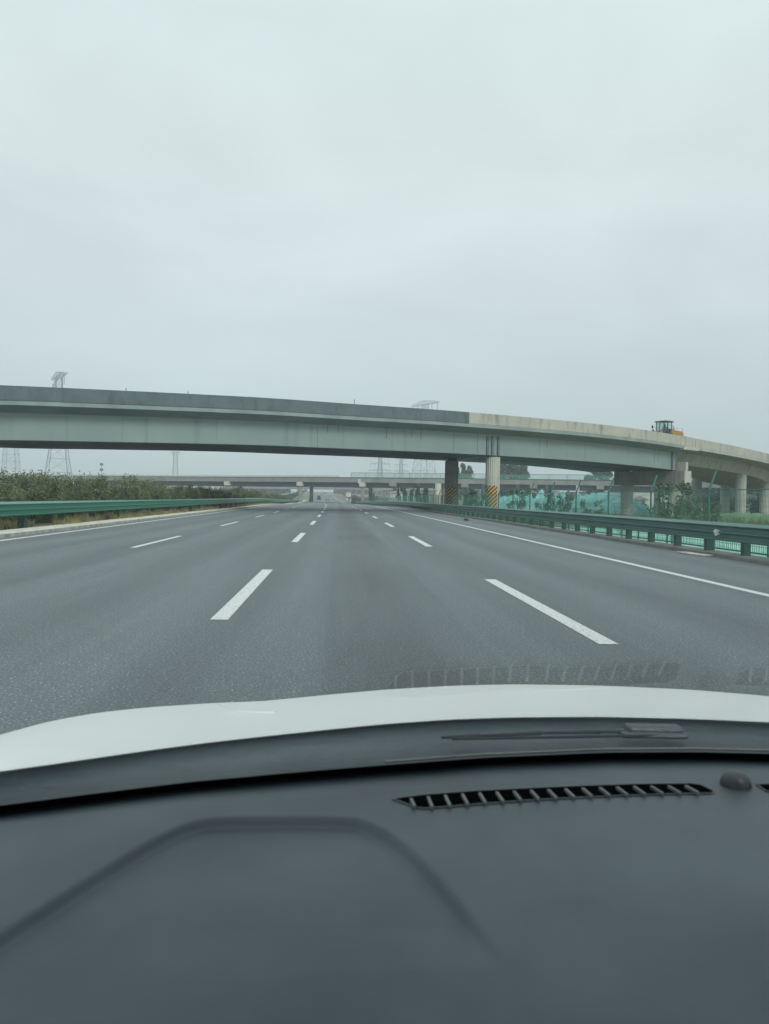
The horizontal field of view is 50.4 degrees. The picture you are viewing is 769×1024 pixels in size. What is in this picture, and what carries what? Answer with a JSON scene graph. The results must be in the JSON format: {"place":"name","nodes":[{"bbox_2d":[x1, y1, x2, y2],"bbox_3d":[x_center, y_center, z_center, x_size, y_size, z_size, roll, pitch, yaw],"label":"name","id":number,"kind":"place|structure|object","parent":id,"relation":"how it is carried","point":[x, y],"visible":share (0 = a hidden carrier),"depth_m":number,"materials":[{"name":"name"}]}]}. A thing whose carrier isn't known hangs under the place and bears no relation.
{"place":"outdoors","nodes":[
{"label":"outdoors","id":0,"kind":"place"},
{"bbox_2d":[279,491,309,498],"bbox_3d":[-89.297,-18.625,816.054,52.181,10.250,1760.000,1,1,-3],"label":"opposite road","id":1,"kind":"structure","parent":0,"point":[294,492],"depth_m":740.84,"materials":[{"name":"grey asphalt"}]},
{"bbox_2d":[351,498,355,503],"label":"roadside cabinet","id":2,"kind":"object","parent":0,"point":[353,500],"visible":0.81,"depth_m":261.44,"materials":[{"name":"metal"}]},
{"bbox_2d":[9,491,750,527],"bbox_3d":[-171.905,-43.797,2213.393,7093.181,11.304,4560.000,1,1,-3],"label":"ground","id":3,"kind":"structure","parent":0,"point":[305,496],"depth_m":503.13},
{"bbox_2d":[0,481,12,501],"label":"shrub","id":4,"kind":"object","parent":3,"relation":"on","point":[3,487],"visible":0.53,"depth_m":29.07,"materials":[{"name":"green plant"}]},
{"bbox_2d":[1,448,20,473],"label":"pylon","id":5,"kind":"object","parent":3,"relation":"on","point":[6,454],"visible":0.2,"depth_m":487.68,"materials":[{"name":"grey metal"}]},
{"bbox_2d":[0,478,25,520],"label":"shrub","id":6,"kind":"object","parent":3,"relation":"on","point":[14,492],"visible":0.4,"depth_m":30.85,"materials":[{"name":"green plant"}]},
{"bbox_2d":[0,471,38,517],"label":"shrub","id":7,"kind":"object","parent":3,"relation":"on","point":[26,485],"visible":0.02,"depth_m":36.66,"materials":[{"name":"green plant"}]},
{"bbox_2d":[0,467,50,516],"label":"shrub","id":8,"kind":"object","parent":3,"relation":"on","point":[33,495],"visible":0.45,"depth_m":32.92,"materials":[{"name":"green plant"}]},
{"bbox_2d":[3,469,61,521],"bbox_3d":[-14.644,-0.635,34.427,2.284,2.359,2.100,2,1,33],"label":"shrub","id":9,"kind":"object","parent":3,"relation":"on","point":[53,494],"visible":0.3,"depth_m":34.48,"materials":[{"name":"green plant"}]},
{"bbox_2d":[27,472,60,516],"bbox_3d":[-16.465,-0.751,39.267,1.904,2.355,2.459,0,1,-33],"label":"shrub","id":10,"kind":"object","parent":3,"relation":"on","point":[45,481],"visible":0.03,"depth_m":39.76,"materials":[{"name":"green plant"}]},
{"bbox_2d":[23,469,74,515],"bbox_3d":[-17.124,-0.890,41.350,2.078,2.553,2.683,1,1,10],"label":"shrub","id":11,"kind":"object","parent":3,"relation":"on","point":[45,477],"visible":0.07,"depth_m":40.75,"materials":[{"name":"green plant"}]},
{"bbox_2d":[31,474,71,518],"bbox_3d":[-14.902,-0.597,36.212,1.735,2.198,1.764,1,1,0],"label":"shrub","id":12,"kind":"object","parent":3,"relation":"on","point":[65,484],"visible":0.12,"depth_m":36.23,"materials":[{"name":"green plant"}]},
{"bbox_2d":[45,372,73,487],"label":"pylon","id":13,"kind":"object","parent":3,"relation":"on","point":[57,376],"visible":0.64,"depth_m":326.75,"materials":[{"name":"grey metal"}]},
{"bbox_2d":[57,473,88,500],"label":"shrub","id":14,"kind":"object","parent":3,"relation":"on","point":[62,476],"visible":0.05,"depth_m":44.63,"materials":[{"name":"green plant"}]},
{"bbox_2d":[57,484,93,516],"bbox_3d":[-14.804,-0.442,38.553,1.604,1.775,2.156,2,1,43],"label":"shrub","id":15,"kind":"object","parent":3,"relation":"on","point":[86,495],"visible":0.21,"depth_m":38.50,"materials":[{"name":"green plant"}]},
{"bbox_2d":[61,470,103,515],"bbox_3d":[-14.851,-0.813,40.261,1.704,2.508,2.292,1,1,1],"label":"shrub","id":16,"kind":"object","parent":3,"relation":"on","point":[98,493],"visible":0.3,"depth_m":40.20,"materials":[{"name":"green plant"}]},
{"bbox_2d":[73,475,108,499],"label":"shrub","id":17,"kind":"object","parent":3,"relation":"on","point":[99,485],"visible":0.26,"depth_m":41.87,"materials":[{"name":"green plant"}]},
{"bbox_2d":[74,472,107,491],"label":"shrub","id":18,"kind":"object","parent":3,"relation":"on","point":[103,481],"visible":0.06,"depth_m":47.28,"materials":[{"name":"green plant"}]},
{"bbox_2d":[84,476,120,513],"bbox_3d":[-15.242,-0.806,44.389,1.794,2.331,1.952,0,1,-33],"label":"shrub","id":19,"kind":"object","parent":3,"relation":"on","point":[112,494],"visible":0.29,"depth_m":44.50,"materials":[{"name":"green plant"}]},
{"bbox_2d":[91,473,138,512],"bbox_3d":[-15.323,-0.965,46.298,2.818,2.596,2.182,1,1,-19],"label":"shrub","id":20,"kind":"object","parent":3,"relation":"on","point":[125,487],"visible":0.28,"depth_m":46.42,"materials":[{"name":"green plant"}]},
{"bbox_2d":[109,491,135,512],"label":"shrub","id":21,"kind":"object","parent":3,"relation":"on","point":[131,498],"visible":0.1,"depth_m":48.00,"materials":[{"name":"green plant"}]},
{"bbox_2d":[109,486,143,499],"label":"shrub","id":22,"kind":"object","parent":3,"relation":"on","point":[131,491],"visible":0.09,"depth_m":50.03,"materials":[{"name":"green plant"}]},
{"bbox_2d":[122,480,152,508],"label":"shrub","id":23,"kind":"object","parent":3,"relation":"on","point":[144,495],"visible":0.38,"depth_m":51.98,"materials":[{"name":"green plant"}]},
{"bbox_2d":[0,502,279,529],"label":"dry grass","id":24,"kind":"structure","parent":3,"relation":"on","point":[69,520],"depth_m":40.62,"materials":[{"name":"plant"}]},
{"bbox_2d":[0,483,290,493],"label":"woods","id":25,"kind":"object","parent":3,"relation":"on","point":[274,491],"visible":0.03,"depth_m":750.99,"materials":[{"name":"green plant"}]},
{"bbox_2d":[0,498,297,528],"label":"guardrail","id":26,"kind":"object","parent":3,"relation":"on","point":[21,510],"visible":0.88,"depth_m":37.64,"materials":[{"name":"green metal"}]},
{"bbox_2d":[138,480,164,509],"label":"shrub","id":27,"kind":"object","parent":3,"relation":"on","point":[154,495],"visible":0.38,"depth_m":53.91,"materials":[{"name":"green plant"}]},
{"bbox_2d":[139,481,165,508],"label":"shrub","id":28,"kind":"object","parent":3,"relation":"on","point":[148,487],"visible":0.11,"depth_m":55.22,"materials":[{"name":"green plant"}]},
{"bbox_2d":[0,500,305,537],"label":"kerb","id":29,"kind":"structure","parent":3,"relation":"on","point":[25,531],"depth_m":32.84,"materials":[{"name":"concrete"}]},
{"bbox_2d":[143,476,172,498],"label":"shrub","id":30,"kind":"object","parent":3,"relation":"on","point":[167,496],"visible":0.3,"depth_m":57.32,"materials":[{"name":"green plant"}]},
{"bbox_2d":[156,486,181,508],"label":"shrub","id":31,"kind":"object","parent":3,"relation":"on","point":[176,488],"visible":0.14,"depth_m":59.33,"materials":[{"name":"green plant"}]},
{"bbox_2d":[164,485,182,508],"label":"shrub","id":32,"kind":"object","parent":3,"relation":"on","point":[175,497],"visible":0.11,"depth_m":60.92,"materials":[{"name":"green plant"}]},
{"bbox_2d":[171,451,180,474],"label":"pylon","id":33,"kind":"object","parent":3,"relation":"on","point":[174,452],"visible":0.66,"depth_m":885.88,"materials":[{"name":"grey metal"}]},
{"bbox_2d":[166,488,186,507],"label":"shrub","id":34,"kind":"object","parent":3,"relation":"on","point":[182,496],"visible":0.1,"depth_m":63.11,"materials":[{"name":"green plant"}]},
{"bbox_2d":[170,484,188,508],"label":"shrub","id":35,"kind":"object","parent":3,"relation":"on","point":[183,494],"visible":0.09,"depth_m":64.84,"materials":[{"name":"green plant"}]},
{"bbox_2d":[177,486,200,506],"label":"shrub","id":36,"kind":"object","parent":3,"relation":"on","point":[193,496],"visible":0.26,"depth_m":68.58,"materials":[{"name":"green plant"}]},
{"bbox_2d":[179,487,200,506],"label":"shrub","id":37,"kind":"object","parent":3,"relation":"on","point":[192,491],"visible":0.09,"depth_m":69.80,"materials":[{"name":"green plant"}]},
{"bbox_2d":[192,486,210,505],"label":"shrub","id":38,"kind":"object","parent":3,"relation":"on","point":[206,490],"visible":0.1,"depth_m":76.89,"materials":[{"name":"green plant"}]},
{"bbox_2d":[195,482,210,505],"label":"shrub","id":39,"kind":"object","parent":3,"relation":"on","point":[204,494],"visible":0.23,"depth_m":74.50,"materials":[{"name":"green plant"}]},
{"bbox_2d":[183,486,225,490],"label":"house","id":40,"kind":"structure","parent":3,"relation":"on","point":[212,487],"depth_m":411.60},
{"bbox_2d":[201,488,216,506],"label":"shrub","id":41,"kind":"object","parent":3,"relation":"on","point":[211,496],"visible":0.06,"depth_m":78.47,"materials":[{"name":"green plant"}]},
{"bbox_2d":[212,485,226,498],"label":"shrub","id":42,"kind":"object","parent":3,"relation":"on","point":[221,490],"visible":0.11,"depth_m":89.43,"materials":[{"name":"green plant"}]},
{"bbox_2d":[32,484,415,495],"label":"distant flyover","id":43,"kind":"object","parent":3,"relation":"on","point":[331,488],"visible":0.26,"depth_m":615.44,"materials":[{"name":"concrete"}]},
{"bbox_2d":[222,489,231,504],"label":"shrub","id":44,"kind":"object","parent":3,"relation":"on","point":[226,496],"visible":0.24,"depth_m":91.14,"materials":[{"name":"green plant"}]},
{"bbox_2d":[222,486,239,503],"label":"shrub","id":45,"kind":"object","parent":3,"relation":"on","point":[237,490],"visible":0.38,"depth_m":97.63,"materials":[{"name":"green plant"}]},
{"bbox_2d":[233,493,244,503],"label":"shrub","id":46,"kind":"object","parent":3,"relation":"on","point":[237,496],"visible":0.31,"depth_m":97.95,"materials":[{"name":"green plant"}]},
{"bbox_2d":[239,488,256,502],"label":"shrub","id":47,"kind":"object","parent":3,"relation":"on","point":[253,495],"visible":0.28,"depth_m":126.75,"materials":[{"name":"green plant"}]},
{"bbox_2d":[284,489,306,497],"bbox_3d":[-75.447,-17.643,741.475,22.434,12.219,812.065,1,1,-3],"label":"roadside hedge","id":48,"kind":"object","parent":3,"relation":"on","point":[296,493],"visible":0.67,"depth_m":545.03,"materials":[{"name":"green plant"}]},
{"bbox_2d":[346,491,351,500],"bbox_3d":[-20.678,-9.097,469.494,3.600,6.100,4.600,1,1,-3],"label":"truck","id":49,"kind":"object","parent":3,"relation":"on","point":[348,495],"depth_m":467.48,"materials":[{"name":"white metal"}]},
{"bbox_2d":[340,492,365,500],"bbox_3d":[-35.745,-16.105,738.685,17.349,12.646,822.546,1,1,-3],"label":"roadside hedge","id":50,"kind":"object","parent":3,"relation":"on","point":[353,496],"visible":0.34,"depth_m":506.51,"materials":[{"name":"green plant"}]},
{"bbox_2d":[369,493,377,501],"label":"tree","id":51,"kind":"object","parent":3,"relation":"on","point":[373,495],"visible":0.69,"depth_m":262.16,"materials":[{"name":"green plant"}]},
{"bbox_2d":[365,496,386,501],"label":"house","id":52,"kind":"structure","parent":3,"relation":"on","point":[379,497],"depth_m":327.31,"materials":[{"name":"concrete"}]},
{"bbox_2d":[0,473,758,512],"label":"concrete bridge","id":53,"kind":"structure","parent":3,"relation":"on","point":[362,483],"depth_m":298.34,"materials":[{"name":"concrete"}]},
{"bbox_2d":[368,458,391,494],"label":"pylon","id":54,"kind":"object","parent":3,"relation":"on","point":[380,468],"visible":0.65,"depth_m":800.40,"materials":[{"name":"grey metal"}]},
{"bbox_2d":[0,385,768,516],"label":"overpass","id":55,"kind":"object","parent":3,"relation":"on","point":[32,417],"visible":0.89,"depth_m":76.90,"materials":[{"name":"concrete"}]},
{"bbox_2d":[652,420,686,436],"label":"road roller","id":56,"kind":"object","parent":55,"relation":"on","point":[665,429],"visible":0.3,"depth_m":99.36,"materials":[{"name":"metal"}]},
{"bbox_2d":[386,491,402,500],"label":"house","id":57,"kind":"structure","parent":3,"relation":"on","point":[390,494],"depth_m":259.41,"materials":[{"name":"grey"}]},
{"bbox_2d":[394,458,408,477],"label":"pylon","id":58,"kind":"object","parent":3,"relation":"on","point":[400,468],"visible":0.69,"depth_m":981.04,"materials":[{"name":"grey metal"}]},
{"bbox_2d":[402,487,406,501],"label":"conifer","id":59,"kind":"object","parent":3,"relation":"on","point":[404,492],"visible":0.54,"depth_m":203.46,"materials":[{"name":"green plant"}]},
{"bbox_2d":[412,489,428,502],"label":"sapling","id":60,"kind":"object","parent":3,"relation":"on","point":[425,490],"visible":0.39,"depth_m":130.59,"materials":[{"name":"green plant"}]},
{"bbox_2d":[407,400,439,500],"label":"pylon","id":61,"kind":"object","parent":3,"relation":"on","point":[422,405],"visible":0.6,"depth_m":430.33,"materials":[{"name":"grey metal"}]},
{"bbox_2d":[458,467,461,500],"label":"tree","id":62,"kind":"object","parent":3,"relation":"on","point":[459,476],"visible":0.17,"depth_m":382.02,"materials":[{"name":"green plant"}]},
{"bbox_2d":[459,463,468,502],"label":"tree","id":63,"kind":"object","parent":3,"relation":"on","point":[465,474],"visible":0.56,"depth_m":377.91,"materials":[{"name":"green plant"}]},
{"bbox_2d":[463,493,477,505],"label":"sapling","id":64,"kind":"object","parent":3,"relation":"on","point":[468,496],"visible":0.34,"depth_m":88.24,"materials":[{"name":"green plant"}]},
{"bbox_2d":[467,465,474,499],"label":"tree","id":65,"kind":"object","parent":3,"relation":"on","point":[470,471],"visible":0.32,"depth_m":381.90,"materials":[{"name":"green plant"}]},
{"bbox_2d":[468,490,487,505],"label":"sapling","id":66,"kind":"object","parent":3,"relation":"on","point":[473,492],"visible":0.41,"depth_m":82.24,"materials":[{"name":"green plant"}]},
{"bbox_2d":[414,506,549,526],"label":"verge weeds","id":67,"kind":"object","parent":3,"relation":"on","point":[546,523],"visible":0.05,"depth_m":51.95,"materials":[{"name":"green plant"}]},
{"bbox_2d":[500,464,510,496],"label":"tree","id":68,"kind":"object","parent":3,"relation":"on","point":[503,492],"visible":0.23,"depth_m":353.47,"materials":[{"name":"green plant"}]},
{"bbox_2d":[500,464,526,496],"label":"tree","id":69,"kind":"object","parent":3,"relation":"on","point":[521,474],"visible":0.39,"depth_m":347.08,"materials":[{"name":"green plant"}]},
{"bbox_2d":[506,489,529,517],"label":"sapling","id":70,"kind":"object","parent":3,"relation":"on","point":[510,503],"visible":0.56,"depth_m":70.41,"materials":[{"name":"green plant"}]},
{"bbox_2d":[510,465,530,492],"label":"tree","id":71,"kind":"object","parent":3,"relation":"on","point":[523,468],"visible":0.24,"depth_m":354.29,"materials":[{"name":"green plant"}]},
{"bbox_2d":[531,492,554,510],"bbox_3d":[12.088,0.046,61.680,1.922,3.157,1.772,0,1,-31],"label":"sapling","id":72,"kind":"object","parent":3,"relation":"on","point":[536,504],"visible":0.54,"depth_m":61.46,"materials":[{"name":"green plant"}]},
{"bbox_2d":[333,487,755,501],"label":"woods","id":73,"kind":"object","parent":3,"relation":"on","point":[421,490],"visible":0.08,"depth_m":866.70,"materials":[{"name":"green plant"}]},
{"bbox_2d":[350,502,768,565],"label":"shoulder kerb","id":74,"kind":"structure","parent":3,"relation":"on","point":[740,557],"depth_m":25.56,"materials":[{"name":"concrete"}]},
{"bbox_2d":[356,501,768,555],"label":"guardrail","id":75,"kind":"object","parent":3,"relation":"on","point":[746,536],"visible":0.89,"depth_m":26.83,"materials":[{"name":"green metal"}]},
{"bbox_2d":[551,490,577,511],"bbox_3d":[12.373,0.096,56.929,1.995,3.264,1.657,1,1,-26],"label":"sapling","id":76,"kind":"object","parent":3,"relation":"on","point":[568,499],"visible":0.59,"depth_m":56.74,"materials":[{"name":"green plant"}]},
{"bbox_2d":[362,470,768,556],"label":"fence","id":77,"kind":"object","parent":3,"relation":"on","point":[681,516],"visible":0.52,"depth_m":37.23,"materials":[{"name":"metal"}]},
{"bbox_2d":[483,489,654,515],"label":"dust netting","id":78,"kind":"object","parent":3,"relation":"on","point":[616,496],"visible":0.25,"depth_m":122.17,"materials":[{"name":"teal fabric"}]},
{"bbox_2d":[579,500,604,526],"bbox_3d":[12.352,0.496,48.838,1.551,2.606,1.203,2,1,28],"label":"sapling","id":79,"kind":"object","parent":3,"relation":"on","point":[584,504],"visible":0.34,"depth_m":48.62,"materials":[{"name":"green plant"}]},
{"bbox_2d":[419,507,768,557],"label":"fence","id":80,"kind":"object","parent":3,"relation":"on","point":[620,532],"visible":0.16,"depth_m":29.01,"materials":[{"name":"green metal"}]},
{"bbox_2d":[584,472,608,494],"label":"tree","id":81,"kind":"object","parent":3,"relation":"on","point":[596,475],"visible":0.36,"depth_m":344.32,"materials":[{"name":"green plant"}]},
{"bbox_2d":[597,472,613,492],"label":"tree","id":82,"kind":"object","parent":3,"relation":"on","point":[609,474],"visible":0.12,"depth_m":349.21,"materials":[{"name":"green plant"}]},
{"bbox_2d":[633,496,647,505],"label":"house","id":83,"kind":"structure","parent":3,"relation":"on","point":[638,499],"depth_m":177.28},
{"bbox_2d":[515,508,768,527],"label":"field weeds","id":84,"kind":"object","parent":3,"relation":"on","point":[753,521],"visible":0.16,"depth_m":81.71,"materials":[{"name":"green plant"}]},
{"bbox_2d":[633,492,666,509],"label":"house","id":85,"kind":"structure","parent":3,"relation":"on","point":[642,494],"depth_m":302.85,"materials":[{"name":"white"}]},
{"bbox_2d":[556,527,766,556],"bbox_3d":[17.292,1.616,41.580,10.700,0.732,51.000,1,1,-3],"label":"dust netting","id":86,"kind":"object","parent":3,"relation":"on","point":[635,534],"visible":0.12,"depth_m":37.65,"materials":[{"name":"teal fabric"}]},
{"bbox_2d":[647,481,694,535],"bbox_3d":[12.888,0.340,36.804,1.984,3.536,2.153,1,1,-3],"label":"sapling","id":87,"kind":"object","parent":3,"relation":"on","point":[681,506],"visible":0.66,"depth_m":36.63,"materials":[{"name":"green plant"}]},
{"bbox_2d":[681,492,691,513],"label":"bush","id":88,"kind":"object","parent":3,"relation":"on","point":[687,505],"visible":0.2,"depth_m":153.13,"materials":[{"name":"green plant"}]},
{"bbox_2d":[689,495,711,520],"bbox_3d":[20.611,0.404,53.283,1.394,3.019,1.796,1,1,0],"label":"sapling","id":89,"kind":"object","parent":3,"relation":"on","point":[695,512],"visible":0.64,"depth_m":53.39,"materials":[{"name":"green plant"}]},
{"bbox_2d":[701,487,719,513],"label":"bush","id":90,"kind":"object","parent":3,"relation":"on","point":[711,504],"visible":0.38,"depth_m":147.24,"materials":[{"name":"green plant"}]},
{"bbox_2d":[702,504,721,521],"bbox_3d":[24.714,0.627,61.592,1.520,2.487,1.262,2,1,36],"label":"sapling","id":91,"kind":"object","parent":3,"relation":"on","point":[716,514],"visible":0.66,"depth_m":61.35,"materials":[{"name":"green plant"}]},
{"bbox_2d":[686,512,768,523],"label":"fence","id":92,"kind":"object","parent":3,"relation":"on","point":[742,514],"visible":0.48,"depth_m":90.94,"materials":[{"name":"green metal"}]},
{"bbox_2d":[729,496,746,512],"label":"bush","id":93,"kind":"object","parent":3,"relation":"on","point":[732,507],"visible":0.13,"depth_m":161.65,"materials":[{"name":"green plant"}]},
{"bbox_2d":[746,494,758,512],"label":"bush","id":94,"kind":"object","parent":3,"relation":"on","point":[754,504],"visible":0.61,"depth_m":153.89,"materials":[{"name":"green plant"}]},
{"bbox_2d":[0,492,768,734],"bbox_3d":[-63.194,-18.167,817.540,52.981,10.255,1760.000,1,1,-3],"label":"road","id":95,"kind":"structure","parent":0,"point":[334,594],"depth_m":9.57,"materials":[{"name":"grey asphalt"}]},
{"bbox_2d":[0,684,768,1023],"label":"car","id":96,"kind":"object","parent":95,"relation":"on","point":[520,854],"visible":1,"depth_m":0.86,"materials":[{"name":"white paint"}]},
{"bbox_2d":[677,551,712,556],"bbox_3d":[8.017,1.083,21.110,0.300,0.040,1.300,1,1,-9],"label":"kerb rubble","id":97,"kind":"object","parent":95,"relation":"on","point":[696,554],"visible":1,"depth_m":20.97,"materials":[{"name":"concrete"}]},
{"bbox_2d":[0,0,768,492],"label":"sky","id":98,"kind":"structure","parent":0,"point":[544,209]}
]}

